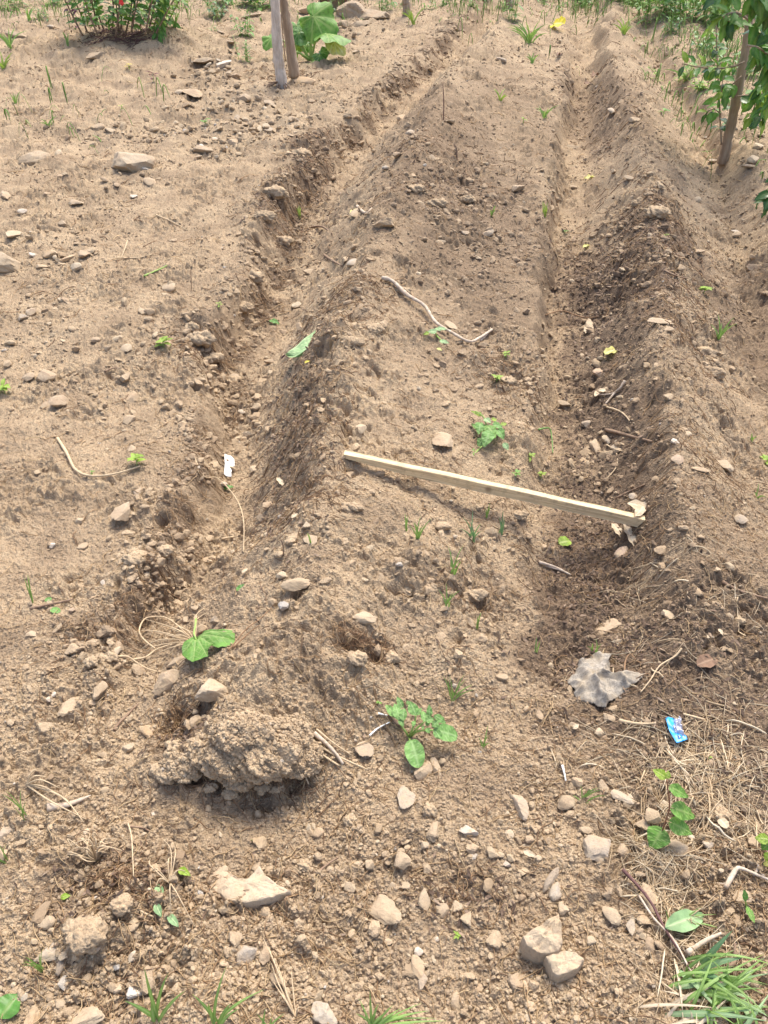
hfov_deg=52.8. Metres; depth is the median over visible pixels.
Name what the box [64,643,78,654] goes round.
stone
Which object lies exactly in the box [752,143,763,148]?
stone
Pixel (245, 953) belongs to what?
stone
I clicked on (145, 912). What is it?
dry stalk
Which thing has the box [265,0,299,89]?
wooden stakes
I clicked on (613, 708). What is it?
stone
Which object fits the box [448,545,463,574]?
grass tuft
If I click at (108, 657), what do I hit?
soil clod
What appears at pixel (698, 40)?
weed
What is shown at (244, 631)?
dry stalk
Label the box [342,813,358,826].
soil clod
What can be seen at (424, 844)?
stone
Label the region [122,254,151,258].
straw stalk
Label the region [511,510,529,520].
soil clod
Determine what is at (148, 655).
dry stalk
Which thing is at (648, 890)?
stone
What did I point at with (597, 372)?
stone
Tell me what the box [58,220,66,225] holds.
stone
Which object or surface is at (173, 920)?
fallen leaf
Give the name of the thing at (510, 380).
soil clod
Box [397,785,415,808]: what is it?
stone
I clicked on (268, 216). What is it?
soil clod
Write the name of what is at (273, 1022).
grass tuft
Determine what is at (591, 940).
stone
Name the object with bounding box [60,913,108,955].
soil clod
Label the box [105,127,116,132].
stone
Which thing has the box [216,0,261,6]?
weed
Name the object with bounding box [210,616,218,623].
stone
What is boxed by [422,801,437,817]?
soil clod
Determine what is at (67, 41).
grass tuft
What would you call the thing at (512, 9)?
weed
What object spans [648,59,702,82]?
weed
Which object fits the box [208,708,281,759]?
soil clod
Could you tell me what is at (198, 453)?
hanging roots
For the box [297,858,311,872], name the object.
soil clod
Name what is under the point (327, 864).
twig
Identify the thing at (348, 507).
soil clod
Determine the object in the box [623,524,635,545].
fallen leaf
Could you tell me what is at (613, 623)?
fallen leaf
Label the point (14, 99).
grass tuft
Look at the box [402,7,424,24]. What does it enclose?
grass tuft
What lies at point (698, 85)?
weed
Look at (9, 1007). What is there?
fallen leaf
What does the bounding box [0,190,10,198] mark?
stone
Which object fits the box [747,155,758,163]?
stone
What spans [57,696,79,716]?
stone
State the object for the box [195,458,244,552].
dry stalk
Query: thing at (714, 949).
grass tuft
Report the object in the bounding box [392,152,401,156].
stone
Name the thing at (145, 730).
stone
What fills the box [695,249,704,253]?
stone
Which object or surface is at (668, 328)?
stone
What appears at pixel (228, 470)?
plastic scrap
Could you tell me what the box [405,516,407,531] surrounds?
grass tuft
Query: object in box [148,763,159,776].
soil clod
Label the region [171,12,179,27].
grass tuft
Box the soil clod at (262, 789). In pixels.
[254,783,270,795]
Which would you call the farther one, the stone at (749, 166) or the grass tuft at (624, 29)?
the grass tuft at (624, 29)
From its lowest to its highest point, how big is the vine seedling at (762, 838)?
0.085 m
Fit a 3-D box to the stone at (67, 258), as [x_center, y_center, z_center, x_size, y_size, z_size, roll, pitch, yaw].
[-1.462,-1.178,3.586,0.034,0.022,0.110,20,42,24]
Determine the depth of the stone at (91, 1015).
1.22 m
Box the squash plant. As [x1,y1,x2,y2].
[262,1,351,63]
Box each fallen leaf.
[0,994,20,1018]
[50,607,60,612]
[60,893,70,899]
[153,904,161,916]
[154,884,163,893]
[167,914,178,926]
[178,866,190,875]
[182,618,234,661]
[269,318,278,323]
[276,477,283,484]
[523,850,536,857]
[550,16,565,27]
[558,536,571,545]
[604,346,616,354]
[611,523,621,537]
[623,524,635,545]
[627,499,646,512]
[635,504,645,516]
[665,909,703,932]
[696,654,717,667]
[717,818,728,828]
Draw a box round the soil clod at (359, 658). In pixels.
[345,650,368,666]
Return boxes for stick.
[356,204,371,213]
[381,276,492,342]
[685,932,721,955]
[716,865,767,888]
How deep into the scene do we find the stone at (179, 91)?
5.57 m
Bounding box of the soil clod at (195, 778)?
[159,745,201,783]
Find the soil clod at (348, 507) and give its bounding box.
[340,501,360,512]
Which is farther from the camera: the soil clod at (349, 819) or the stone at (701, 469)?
the stone at (701, 469)
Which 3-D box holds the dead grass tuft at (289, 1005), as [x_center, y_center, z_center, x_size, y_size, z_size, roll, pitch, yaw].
[-0.167,0.754,1.261,0.033,0.036,0.130,-16,41,-20]
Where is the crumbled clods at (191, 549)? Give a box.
[43,13,767,700]
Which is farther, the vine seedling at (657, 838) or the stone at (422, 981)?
the vine seedling at (657, 838)
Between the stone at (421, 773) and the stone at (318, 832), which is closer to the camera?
the stone at (318, 832)
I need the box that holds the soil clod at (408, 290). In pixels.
[395,287,411,294]
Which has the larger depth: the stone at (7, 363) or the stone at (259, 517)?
the stone at (7, 363)
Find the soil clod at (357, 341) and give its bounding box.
[340,336,364,347]
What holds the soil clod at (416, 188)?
on the ground at (66, 488)
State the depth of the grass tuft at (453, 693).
1.71 m
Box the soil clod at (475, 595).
[462,587,487,602]
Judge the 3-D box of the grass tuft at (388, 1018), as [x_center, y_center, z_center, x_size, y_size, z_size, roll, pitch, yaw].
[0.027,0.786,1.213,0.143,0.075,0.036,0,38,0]
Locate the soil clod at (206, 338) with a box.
[190,329,216,347]
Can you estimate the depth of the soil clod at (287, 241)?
3.84 m
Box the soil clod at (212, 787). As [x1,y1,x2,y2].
[203,781,218,792]
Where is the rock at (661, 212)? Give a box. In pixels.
[643,205,671,218]
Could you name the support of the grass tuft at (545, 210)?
on the ground at (66, 488)
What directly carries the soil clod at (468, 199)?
on the ground at (66, 488)
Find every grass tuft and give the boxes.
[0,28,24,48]
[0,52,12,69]
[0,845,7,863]
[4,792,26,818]
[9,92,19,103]
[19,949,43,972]
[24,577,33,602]
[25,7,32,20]
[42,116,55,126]
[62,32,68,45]
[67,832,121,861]
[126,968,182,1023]
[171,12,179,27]
[192,968,261,1023]
[257,1009,282,1023]
[263,938,303,1017]
[297,206,300,218]
[357,996,435,1023]
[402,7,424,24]
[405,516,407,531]
[408,519,430,538]
[440,586,458,606]
[444,675,475,701]
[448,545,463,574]
[461,513,481,542]
[479,727,488,747]
[495,89,505,100]
[499,514,504,534]
[509,22,546,43]
[527,53,537,63]
[535,637,539,652]
[537,105,557,118]
[542,201,547,216]
[574,785,603,802]
[587,640,600,652]
[613,19,632,34]
[665,69,693,80]
[665,906,726,930]
[665,970,767,1023]
[668,950,767,1023]
[699,931,740,989]
[710,316,734,339]
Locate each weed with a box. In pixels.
[0,0,26,10]
[31,6,48,21]
[149,839,194,926]
[202,0,228,19]
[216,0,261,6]
[230,14,254,36]
[232,37,251,61]
[247,0,270,10]
[375,0,396,10]
[423,0,453,8]
[468,0,479,10]
[504,0,523,21]
[537,0,564,10]
[632,0,681,27]
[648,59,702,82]
[652,0,715,25]
[661,9,682,34]
[680,0,734,21]
[688,78,707,90]
[689,26,728,53]
[704,0,743,15]
[714,51,762,76]
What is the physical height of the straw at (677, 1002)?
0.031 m
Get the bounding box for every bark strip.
[388,714,400,726]
[539,560,570,575]
[618,718,655,724]
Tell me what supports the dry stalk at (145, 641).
on the ground at (66, 488)
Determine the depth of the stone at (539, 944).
1.29 m
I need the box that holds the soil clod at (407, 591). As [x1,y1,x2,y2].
[398,587,412,596]
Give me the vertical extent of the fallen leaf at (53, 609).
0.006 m
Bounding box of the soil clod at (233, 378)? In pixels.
[225,376,241,384]
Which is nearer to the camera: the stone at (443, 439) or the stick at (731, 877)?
the stick at (731, 877)
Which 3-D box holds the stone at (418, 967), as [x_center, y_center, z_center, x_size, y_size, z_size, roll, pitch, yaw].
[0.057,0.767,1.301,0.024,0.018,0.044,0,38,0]
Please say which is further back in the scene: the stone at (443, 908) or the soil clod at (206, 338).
the soil clod at (206, 338)
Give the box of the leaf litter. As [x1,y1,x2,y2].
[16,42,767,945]
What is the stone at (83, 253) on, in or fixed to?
on the ground at (66, 488)
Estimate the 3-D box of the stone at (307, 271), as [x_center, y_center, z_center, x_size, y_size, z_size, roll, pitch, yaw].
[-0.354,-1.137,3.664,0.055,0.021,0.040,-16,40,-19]
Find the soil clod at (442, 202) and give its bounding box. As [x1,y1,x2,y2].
[425,198,448,207]
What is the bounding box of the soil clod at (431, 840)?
[425,830,438,842]
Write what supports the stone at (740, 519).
on the ground at (66, 488)
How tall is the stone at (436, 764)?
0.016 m
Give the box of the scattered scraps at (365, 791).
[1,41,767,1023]
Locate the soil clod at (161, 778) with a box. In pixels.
[154,767,173,784]
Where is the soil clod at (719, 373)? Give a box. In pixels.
[708,367,726,379]
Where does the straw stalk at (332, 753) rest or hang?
on the ground at (66, 488)
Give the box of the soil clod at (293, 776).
[282,741,322,779]
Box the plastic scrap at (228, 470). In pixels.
[224,454,233,476]
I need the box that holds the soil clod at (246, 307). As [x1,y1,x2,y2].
[239,301,253,313]
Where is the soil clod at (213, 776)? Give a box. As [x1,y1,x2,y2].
[198,745,243,782]
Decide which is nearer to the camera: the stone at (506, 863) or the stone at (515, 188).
the stone at (506, 863)
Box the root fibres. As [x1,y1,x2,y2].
[0,5,767,1023]
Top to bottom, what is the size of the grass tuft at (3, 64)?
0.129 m
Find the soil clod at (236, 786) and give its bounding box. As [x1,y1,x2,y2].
[225,783,252,792]
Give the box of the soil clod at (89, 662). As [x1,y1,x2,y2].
[82,656,98,668]
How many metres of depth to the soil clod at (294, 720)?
1.54 m
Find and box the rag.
[567,651,645,706]
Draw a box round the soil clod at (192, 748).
[185,733,204,770]
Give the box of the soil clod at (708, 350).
[697,346,716,356]
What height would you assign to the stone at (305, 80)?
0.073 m
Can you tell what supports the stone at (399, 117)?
on the ground at (66, 488)
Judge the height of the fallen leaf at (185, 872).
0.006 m
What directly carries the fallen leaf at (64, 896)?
on the ground at (66, 488)
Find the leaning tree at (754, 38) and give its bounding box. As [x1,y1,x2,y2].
[678,0,767,164]
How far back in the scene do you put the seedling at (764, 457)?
2.56 m
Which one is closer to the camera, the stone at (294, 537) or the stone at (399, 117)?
the stone at (294, 537)
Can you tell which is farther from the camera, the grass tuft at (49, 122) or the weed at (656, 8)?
the weed at (656, 8)
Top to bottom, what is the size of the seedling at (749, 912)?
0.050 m
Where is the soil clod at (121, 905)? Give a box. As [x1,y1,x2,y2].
[108,892,134,916]
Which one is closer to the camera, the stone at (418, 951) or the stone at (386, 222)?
the stone at (418, 951)
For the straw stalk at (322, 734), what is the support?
on the ground at (66, 488)
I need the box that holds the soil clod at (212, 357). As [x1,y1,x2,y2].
[204,352,224,363]
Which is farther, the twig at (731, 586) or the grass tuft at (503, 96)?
the grass tuft at (503, 96)
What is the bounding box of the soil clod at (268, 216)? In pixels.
[252,210,276,222]
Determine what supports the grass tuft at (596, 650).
on the ground at (66, 488)
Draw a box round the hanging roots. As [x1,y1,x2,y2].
[78,33,450,645]
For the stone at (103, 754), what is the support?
on the ground at (66, 488)
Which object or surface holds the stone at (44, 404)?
on the ground at (66, 488)
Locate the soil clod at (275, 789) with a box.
[268,785,281,793]
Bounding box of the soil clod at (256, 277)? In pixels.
[248,269,264,283]
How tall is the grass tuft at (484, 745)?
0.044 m
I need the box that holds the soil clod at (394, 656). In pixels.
[385,650,401,664]
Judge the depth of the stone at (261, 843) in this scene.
1.46 m
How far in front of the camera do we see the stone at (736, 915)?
1.35 m
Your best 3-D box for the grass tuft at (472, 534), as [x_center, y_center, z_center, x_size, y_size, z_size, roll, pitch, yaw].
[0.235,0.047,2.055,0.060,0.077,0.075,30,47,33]
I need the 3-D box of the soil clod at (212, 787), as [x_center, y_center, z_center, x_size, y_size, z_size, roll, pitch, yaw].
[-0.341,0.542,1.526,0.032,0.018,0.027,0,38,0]
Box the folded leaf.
[281,330,315,358]
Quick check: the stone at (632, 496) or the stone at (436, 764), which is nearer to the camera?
the stone at (436, 764)
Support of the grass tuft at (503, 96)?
on the ground at (66, 488)
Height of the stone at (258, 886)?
0.068 m
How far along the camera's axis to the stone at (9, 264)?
3.47 m
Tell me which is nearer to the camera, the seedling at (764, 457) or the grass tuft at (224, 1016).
the grass tuft at (224, 1016)
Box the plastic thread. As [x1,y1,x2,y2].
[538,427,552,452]
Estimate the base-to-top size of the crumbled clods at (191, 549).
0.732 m
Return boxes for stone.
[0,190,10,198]
[0,251,20,272]
[0,826,11,840]
[0,849,7,860]
[3,360,11,367]
[4,31,25,37]
[6,230,22,237]
[17,209,26,213]
[18,150,50,165]
[18,314,28,321]
[22,372,34,381]
[23,1007,39,1023]
[25,308,36,316]
[25,631,35,636]
[34,942,55,962]
[35,264,47,268]
[36,369,55,382]
[37,722,52,734]
[38,915,55,929]
[40,401,52,409]
[42,250,57,257]
[48,395,68,407]
[54,149,61,154]
[54,999,65,1009]
[55,960,66,975]
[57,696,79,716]
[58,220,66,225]
[60,297,71,303]
[61,254,75,261]
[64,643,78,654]
[68,199,82,205]
[71,1006,104,1023]
[75,518,84,523]
[76,542,87,549]
[78,250,90,258]
[85,51,104,59]
[88,698,97,705]
[91,123,104,129]
[91,337,99,342]
[92,681,107,699]
[97,752,107,757]
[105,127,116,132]
[109,502,130,520]
[111,151,154,171]
[113,983,121,993]
[119,372,129,382]
[120,343,131,351]
[122,743,133,752]
[123,415,135,423]
[126,391,138,402]
[126,985,141,998]
[127,445,135,451]
[127,917,139,931]
[133,487,141,494]
[137,308,145,313]
[139,725,153,737]
[143,177,155,186]
[153,669,179,695]
[162,283,174,292]
[166,656,183,667]
[174,89,182,94]
[182,89,201,96]
[184,719,190,729]
[189,715,201,729]
[191,605,197,610]
[193,57,213,63]
[193,145,212,153]
[195,678,228,701]
[197,624,207,632]
[208,866,291,909]
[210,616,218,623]
[216,60,230,67]
[228,139,237,145]
[228,931,243,945]
[230,73,241,77]
[236,94,250,102]
[236,945,257,964]
[241,13,262,17]
[248,127,258,131]
[251,861,260,871]
[252,403,260,409]
[252,836,267,849]
[254,393,261,400]
[256,513,263,521]
[259,946,270,964]
[263,501,272,509]
[264,100,275,106]
[264,127,272,132]
[264,358,274,363]
[276,571,287,578]
[280,329,287,333]
[280,578,309,591]
[287,536,297,545]
[290,76,315,84]
[296,322,301,331]
[299,8,308,13]
[302,521,310,528]
[303,269,312,274]
[303,535,316,544]
[311,1001,337,1023]
[312,827,323,838]
[326,866,334,873]
[336,1,363,17]
[338,20,350,27]
[344,882,355,892]
[346,258,356,266]
[349,207,361,216]
[351,20,369,26]
[353,611,376,624]
[354,741,373,756]
[355,424,366,433]
[359,9,389,19]
[359,577,368,581]
[365,860,374,869]
[368,894,402,924]
[372,217,393,227]
[383,857,391,864]
[385,936,392,944]
[388,882,394,888]
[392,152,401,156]
[394,851,410,869]
[396,114,404,120]
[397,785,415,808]
[401,881,409,889]
[405,130,414,134]
[411,954,424,978]
[414,761,432,780]
[414,947,422,955]
[417,974,427,989]
[418,888,430,910]
[420,840,428,849]
[428,821,437,838]
[430,757,440,775]
[431,432,452,446]
[436,903,449,917]
[444,321,457,329]
[446,120,454,123]
[450,900,462,912]
[450,992,460,1009]
[459,825,478,835]
[460,911,470,926]
[466,842,478,853]
[477,983,483,991]
[483,229,493,235]
[486,930,501,949]
[488,952,493,960]
[495,673,508,680]
[496,57,506,61]
[503,861,510,866]
[507,973,524,988]
[509,794,528,820]
[512,185,524,191]
[519,914,562,964]
[525,835,533,843]
[536,709,543,720]
[543,867,558,892]
[543,951,583,982]
[549,882,561,901]
[557,795,574,810]
[558,400,570,405]
[558,901,568,915]
[567,145,579,148]
[571,777,582,787]
[578,826,592,833]
[581,420,590,427]
[582,835,610,861]
[585,318,593,328]
[585,936,596,945]
[589,439,600,453]
[592,368,602,377]
[594,728,603,736]
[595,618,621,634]
[598,779,609,792]
[601,887,612,899]
[602,435,609,443]
[602,906,620,925]
[603,713,614,720]
[607,108,614,113]
[608,705,616,711]
[610,789,633,803]
[614,546,628,559]
[616,843,628,857]
[623,799,636,807]
[624,175,633,179]
[626,915,635,935]
[628,117,639,122]
[629,493,636,499]
[633,819,649,830]
[640,882,658,916]
[645,808,661,823]
[645,937,655,953]
[647,317,673,323]
[654,545,665,554]
[660,800,668,807]
[661,609,674,618]
[662,326,673,331]
[664,393,673,399]
[669,839,688,860]
[671,438,679,443]
[671,454,683,464]
[691,467,709,472]
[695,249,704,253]
[702,841,713,848]
[708,158,716,163]
[718,460,733,472]
[731,913,739,919]
[732,231,741,236]
[732,890,751,902]
[734,514,748,524]
[741,164,754,167]
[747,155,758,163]
[747,264,760,270]
[748,836,758,846]
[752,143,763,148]
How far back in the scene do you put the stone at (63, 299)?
3.23 m
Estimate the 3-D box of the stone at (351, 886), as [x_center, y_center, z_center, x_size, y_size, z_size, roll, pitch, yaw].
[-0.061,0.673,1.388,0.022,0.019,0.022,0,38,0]
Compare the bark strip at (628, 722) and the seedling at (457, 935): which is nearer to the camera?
the seedling at (457, 935)
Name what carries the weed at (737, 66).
on the ground at (66, 488)
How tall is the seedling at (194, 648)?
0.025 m
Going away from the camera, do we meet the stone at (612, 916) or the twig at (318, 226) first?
the stone at (612, 916)
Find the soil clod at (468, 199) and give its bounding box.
[459,194,475,203]
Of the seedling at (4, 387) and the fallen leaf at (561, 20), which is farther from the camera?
the fallen leaf at (561, 20)
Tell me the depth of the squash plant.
6.13 m
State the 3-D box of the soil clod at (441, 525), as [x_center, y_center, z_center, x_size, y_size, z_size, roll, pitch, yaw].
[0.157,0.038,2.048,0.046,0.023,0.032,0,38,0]
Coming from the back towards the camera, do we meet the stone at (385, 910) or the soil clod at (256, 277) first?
the soil clod at (256, 277)
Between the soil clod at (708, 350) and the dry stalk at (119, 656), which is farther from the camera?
the soil clod at (708, 350)
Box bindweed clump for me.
[471,411,508,455]
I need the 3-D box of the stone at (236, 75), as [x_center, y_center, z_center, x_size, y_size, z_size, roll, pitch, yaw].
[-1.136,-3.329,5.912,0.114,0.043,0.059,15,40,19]
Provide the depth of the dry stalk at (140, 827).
1.47 m
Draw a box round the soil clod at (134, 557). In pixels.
[121,551,145,565]
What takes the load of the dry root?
on the ground at (66, 488)
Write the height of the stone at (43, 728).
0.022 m
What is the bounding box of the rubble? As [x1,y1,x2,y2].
[0,19,767,1000]
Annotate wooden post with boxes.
[402,0,410,16]
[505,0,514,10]
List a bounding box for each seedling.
[0,378,10,393]
[127,453,145,464]
[155,336,172,346]
[385,697,457,767]
[454,931,460,938]
[491,374,502,380]
[511,469,519,476]
[528,453,535,460]
[647,769,695,848]
[699,286,713,293]
[742,890,754,922]
[755,833,767,866]
[760,454,767,464]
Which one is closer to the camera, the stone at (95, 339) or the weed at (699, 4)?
the stone at (95, 339)
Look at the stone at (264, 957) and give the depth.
1.28 m
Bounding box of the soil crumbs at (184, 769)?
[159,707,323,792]
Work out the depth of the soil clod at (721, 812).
1.48 m
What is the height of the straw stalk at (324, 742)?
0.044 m
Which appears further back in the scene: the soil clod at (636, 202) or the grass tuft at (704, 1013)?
the soil clod at (636, 202)
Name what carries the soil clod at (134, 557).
on the ground at (66, 488)
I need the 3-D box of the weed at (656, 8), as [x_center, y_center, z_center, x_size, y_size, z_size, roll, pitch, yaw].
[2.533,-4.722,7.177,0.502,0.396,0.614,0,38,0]
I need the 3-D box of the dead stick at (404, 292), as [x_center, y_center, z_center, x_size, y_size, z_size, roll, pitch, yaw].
[0.171,-0.759,2.931,0.479,0.149,0.222,15,40,19]
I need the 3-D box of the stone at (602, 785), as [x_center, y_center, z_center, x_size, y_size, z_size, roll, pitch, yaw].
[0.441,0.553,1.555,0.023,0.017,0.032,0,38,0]
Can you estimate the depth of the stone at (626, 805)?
1.51 m
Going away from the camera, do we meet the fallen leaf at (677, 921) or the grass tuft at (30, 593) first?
the fallen leaf at (677, 921)
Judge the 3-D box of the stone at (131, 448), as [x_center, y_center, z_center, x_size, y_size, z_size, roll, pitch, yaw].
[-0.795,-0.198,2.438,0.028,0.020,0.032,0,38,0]
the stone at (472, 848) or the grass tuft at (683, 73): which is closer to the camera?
the stone at (472, 848)
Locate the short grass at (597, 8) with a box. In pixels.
[0,0,767,178]
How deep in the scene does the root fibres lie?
1.54 m
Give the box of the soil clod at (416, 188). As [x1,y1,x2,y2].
[408,184,425,193]
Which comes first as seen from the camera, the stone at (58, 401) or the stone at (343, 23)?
the stone at (58, 401)
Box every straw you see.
[455,0,767,1023]
[638,959,726,1023]
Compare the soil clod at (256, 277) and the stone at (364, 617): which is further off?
the soil clod at (256, 277)
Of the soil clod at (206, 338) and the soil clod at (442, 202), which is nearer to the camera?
the soil clod at (206, 338)
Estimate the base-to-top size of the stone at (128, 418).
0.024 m
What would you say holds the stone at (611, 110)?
on the ground at (66, 488)
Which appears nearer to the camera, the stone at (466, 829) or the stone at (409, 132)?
the stone at (466, 829)
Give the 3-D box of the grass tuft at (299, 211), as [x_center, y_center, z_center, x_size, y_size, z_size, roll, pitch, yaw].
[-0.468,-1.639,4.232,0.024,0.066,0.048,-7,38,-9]
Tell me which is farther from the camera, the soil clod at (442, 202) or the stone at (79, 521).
the soil clod at (442, 202)
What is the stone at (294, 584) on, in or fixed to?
on the ground at (66, 488)
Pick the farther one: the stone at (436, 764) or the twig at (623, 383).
the twig at (623, 383)
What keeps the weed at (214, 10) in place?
on the ground at (66, 488)
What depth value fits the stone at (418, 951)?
1.32 m
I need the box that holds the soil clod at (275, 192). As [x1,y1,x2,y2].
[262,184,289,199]
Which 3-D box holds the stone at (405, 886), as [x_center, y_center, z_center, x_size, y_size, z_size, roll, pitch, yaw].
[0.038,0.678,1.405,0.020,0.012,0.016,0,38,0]
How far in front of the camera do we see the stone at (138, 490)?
2.25 m
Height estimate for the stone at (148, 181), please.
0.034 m
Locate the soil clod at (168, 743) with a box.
[164,738,183,747]
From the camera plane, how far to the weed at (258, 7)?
7.88 m
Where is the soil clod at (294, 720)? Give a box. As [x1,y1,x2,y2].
[278,714,313,747]
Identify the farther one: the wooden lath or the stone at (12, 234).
the stone at (12, 234)
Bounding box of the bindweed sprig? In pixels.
[423,326,448,350]
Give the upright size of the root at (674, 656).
0.037 m
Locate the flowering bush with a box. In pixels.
[50,0,190,52]
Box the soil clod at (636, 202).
[631,197,642,206]
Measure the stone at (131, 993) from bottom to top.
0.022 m
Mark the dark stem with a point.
(628, 875)
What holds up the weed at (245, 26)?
on the ground at (66, 488)
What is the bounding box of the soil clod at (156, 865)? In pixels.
[150,863,162,877]
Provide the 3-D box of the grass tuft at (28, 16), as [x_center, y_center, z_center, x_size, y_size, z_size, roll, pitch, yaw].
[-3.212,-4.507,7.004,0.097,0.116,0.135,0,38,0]
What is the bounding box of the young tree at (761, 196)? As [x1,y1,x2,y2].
[754,178,767,217]
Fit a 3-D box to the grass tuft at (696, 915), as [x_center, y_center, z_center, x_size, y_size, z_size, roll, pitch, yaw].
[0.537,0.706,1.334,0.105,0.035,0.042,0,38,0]
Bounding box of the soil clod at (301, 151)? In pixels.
[291,147,311,156]
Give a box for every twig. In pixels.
[30,599,73,609]
[104,367,127,371]
[113,703,138,730]
[311,225,331,233]
[320,857,338,869]
[323,254,342,265]
[598,380,626,403]
[604,428,652,442]
[615,484,644,498]
[663,270,687,278]
[699,943,736,982]
[721,580,767,598]
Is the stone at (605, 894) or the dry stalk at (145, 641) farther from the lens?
the dry stalk at (145, 641)
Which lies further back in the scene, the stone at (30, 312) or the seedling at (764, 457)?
the stone at (30, 312)
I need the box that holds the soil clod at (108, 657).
[99,651,118,663]
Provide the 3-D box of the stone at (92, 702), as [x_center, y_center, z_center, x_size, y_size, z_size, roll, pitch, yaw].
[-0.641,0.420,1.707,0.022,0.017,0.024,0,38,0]
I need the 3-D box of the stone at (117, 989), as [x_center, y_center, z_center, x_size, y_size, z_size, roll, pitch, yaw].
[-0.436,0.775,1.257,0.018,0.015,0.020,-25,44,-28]
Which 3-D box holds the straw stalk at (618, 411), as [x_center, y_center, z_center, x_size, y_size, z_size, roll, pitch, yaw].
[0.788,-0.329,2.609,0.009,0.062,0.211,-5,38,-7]
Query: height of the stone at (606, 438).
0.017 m
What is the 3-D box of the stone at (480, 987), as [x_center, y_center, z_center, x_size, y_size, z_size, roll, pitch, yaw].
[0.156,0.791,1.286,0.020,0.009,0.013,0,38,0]
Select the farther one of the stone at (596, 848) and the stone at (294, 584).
the stone at (294, 584)
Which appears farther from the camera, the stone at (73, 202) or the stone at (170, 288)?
the stone at (73, 202)
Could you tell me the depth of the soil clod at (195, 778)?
1.52 m
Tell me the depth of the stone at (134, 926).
1.31 m
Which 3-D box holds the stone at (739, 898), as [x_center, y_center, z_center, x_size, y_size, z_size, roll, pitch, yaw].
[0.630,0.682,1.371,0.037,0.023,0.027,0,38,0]
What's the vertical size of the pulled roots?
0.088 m
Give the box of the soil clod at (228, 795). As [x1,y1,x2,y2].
[221,789,238,800]
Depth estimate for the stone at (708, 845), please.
1.44 m
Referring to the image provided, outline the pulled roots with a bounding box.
[135,609,206,658]
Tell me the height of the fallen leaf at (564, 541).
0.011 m
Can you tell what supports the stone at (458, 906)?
on the ground at (66, 488)
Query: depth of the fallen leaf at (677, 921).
1.33 m
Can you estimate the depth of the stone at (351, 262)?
3.29 m
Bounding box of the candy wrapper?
[665,716,686,742]
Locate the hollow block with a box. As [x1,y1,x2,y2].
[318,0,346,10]
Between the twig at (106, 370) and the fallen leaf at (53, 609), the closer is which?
the fallen leaf at (53, 609)
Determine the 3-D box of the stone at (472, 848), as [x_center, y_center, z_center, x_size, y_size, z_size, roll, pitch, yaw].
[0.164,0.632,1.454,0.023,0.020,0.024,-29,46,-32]
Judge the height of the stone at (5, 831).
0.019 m
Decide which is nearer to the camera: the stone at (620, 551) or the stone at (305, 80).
the stone at (620, 551)
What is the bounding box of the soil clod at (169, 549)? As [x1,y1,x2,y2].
[157,544,174,557]
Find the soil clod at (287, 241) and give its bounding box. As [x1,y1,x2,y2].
[275,235,293,246]
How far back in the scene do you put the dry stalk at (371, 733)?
1.63 m
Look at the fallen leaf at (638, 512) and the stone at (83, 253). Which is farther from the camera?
the stone at (83, 253)
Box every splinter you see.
[47,795,90,812]
[561,765,565,780]
[682,713,706,726]
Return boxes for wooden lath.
[343,450,644,526]
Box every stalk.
[26,769,85,821]
[118,655,156,671]
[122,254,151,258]
[127,822,133,876]
[127,825,155,834]
[133,641,183,659]
[134,902,154,917]
[138,616,192,649]
[143,265,166,276]
[155,214,187,230]
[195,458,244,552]
[228,608,270,650]
[232,625,259,648]
[313,731,343,764]
[313,739,367,769]
[316,729,352,755]
[323,754,339,765]
[369,722,389,735]
[443,88,443,119]
[545,310,596,317]
[606,406,630,422]
[638,895,694,977]
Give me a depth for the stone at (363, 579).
1.84 m
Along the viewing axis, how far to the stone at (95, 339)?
2.98 m
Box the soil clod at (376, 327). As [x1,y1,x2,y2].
[362,323,385,333]
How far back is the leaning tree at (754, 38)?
4.34 m
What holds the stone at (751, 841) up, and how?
on the ground at (66, 488)
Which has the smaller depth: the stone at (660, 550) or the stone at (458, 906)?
the stone at (458, 906)
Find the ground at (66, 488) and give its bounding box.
[0,0,767,1023]
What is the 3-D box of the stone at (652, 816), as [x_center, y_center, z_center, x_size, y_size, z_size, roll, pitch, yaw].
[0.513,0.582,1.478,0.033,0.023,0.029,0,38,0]
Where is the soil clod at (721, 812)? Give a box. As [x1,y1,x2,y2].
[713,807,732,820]
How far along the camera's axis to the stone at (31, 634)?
1.83 m
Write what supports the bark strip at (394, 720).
on the ground at (66, 488)
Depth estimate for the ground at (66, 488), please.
2.42 m
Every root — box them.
[56,437,139,476]
[624,654,635,669]
[640,648,681,692]
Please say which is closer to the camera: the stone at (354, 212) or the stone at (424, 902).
the stone at (424, 902)
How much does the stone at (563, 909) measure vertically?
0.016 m
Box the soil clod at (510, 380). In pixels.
[500,375,516,384]
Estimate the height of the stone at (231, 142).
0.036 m
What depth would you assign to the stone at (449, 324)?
2.94 m
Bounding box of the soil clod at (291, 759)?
[228,733,302,784]
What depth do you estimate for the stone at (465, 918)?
1.35 m
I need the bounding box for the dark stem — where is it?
[621,868,688,966]
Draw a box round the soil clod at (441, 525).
[435,521,451,530]
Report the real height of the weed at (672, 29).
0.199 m
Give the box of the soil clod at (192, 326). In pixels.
[184,322,199,332]

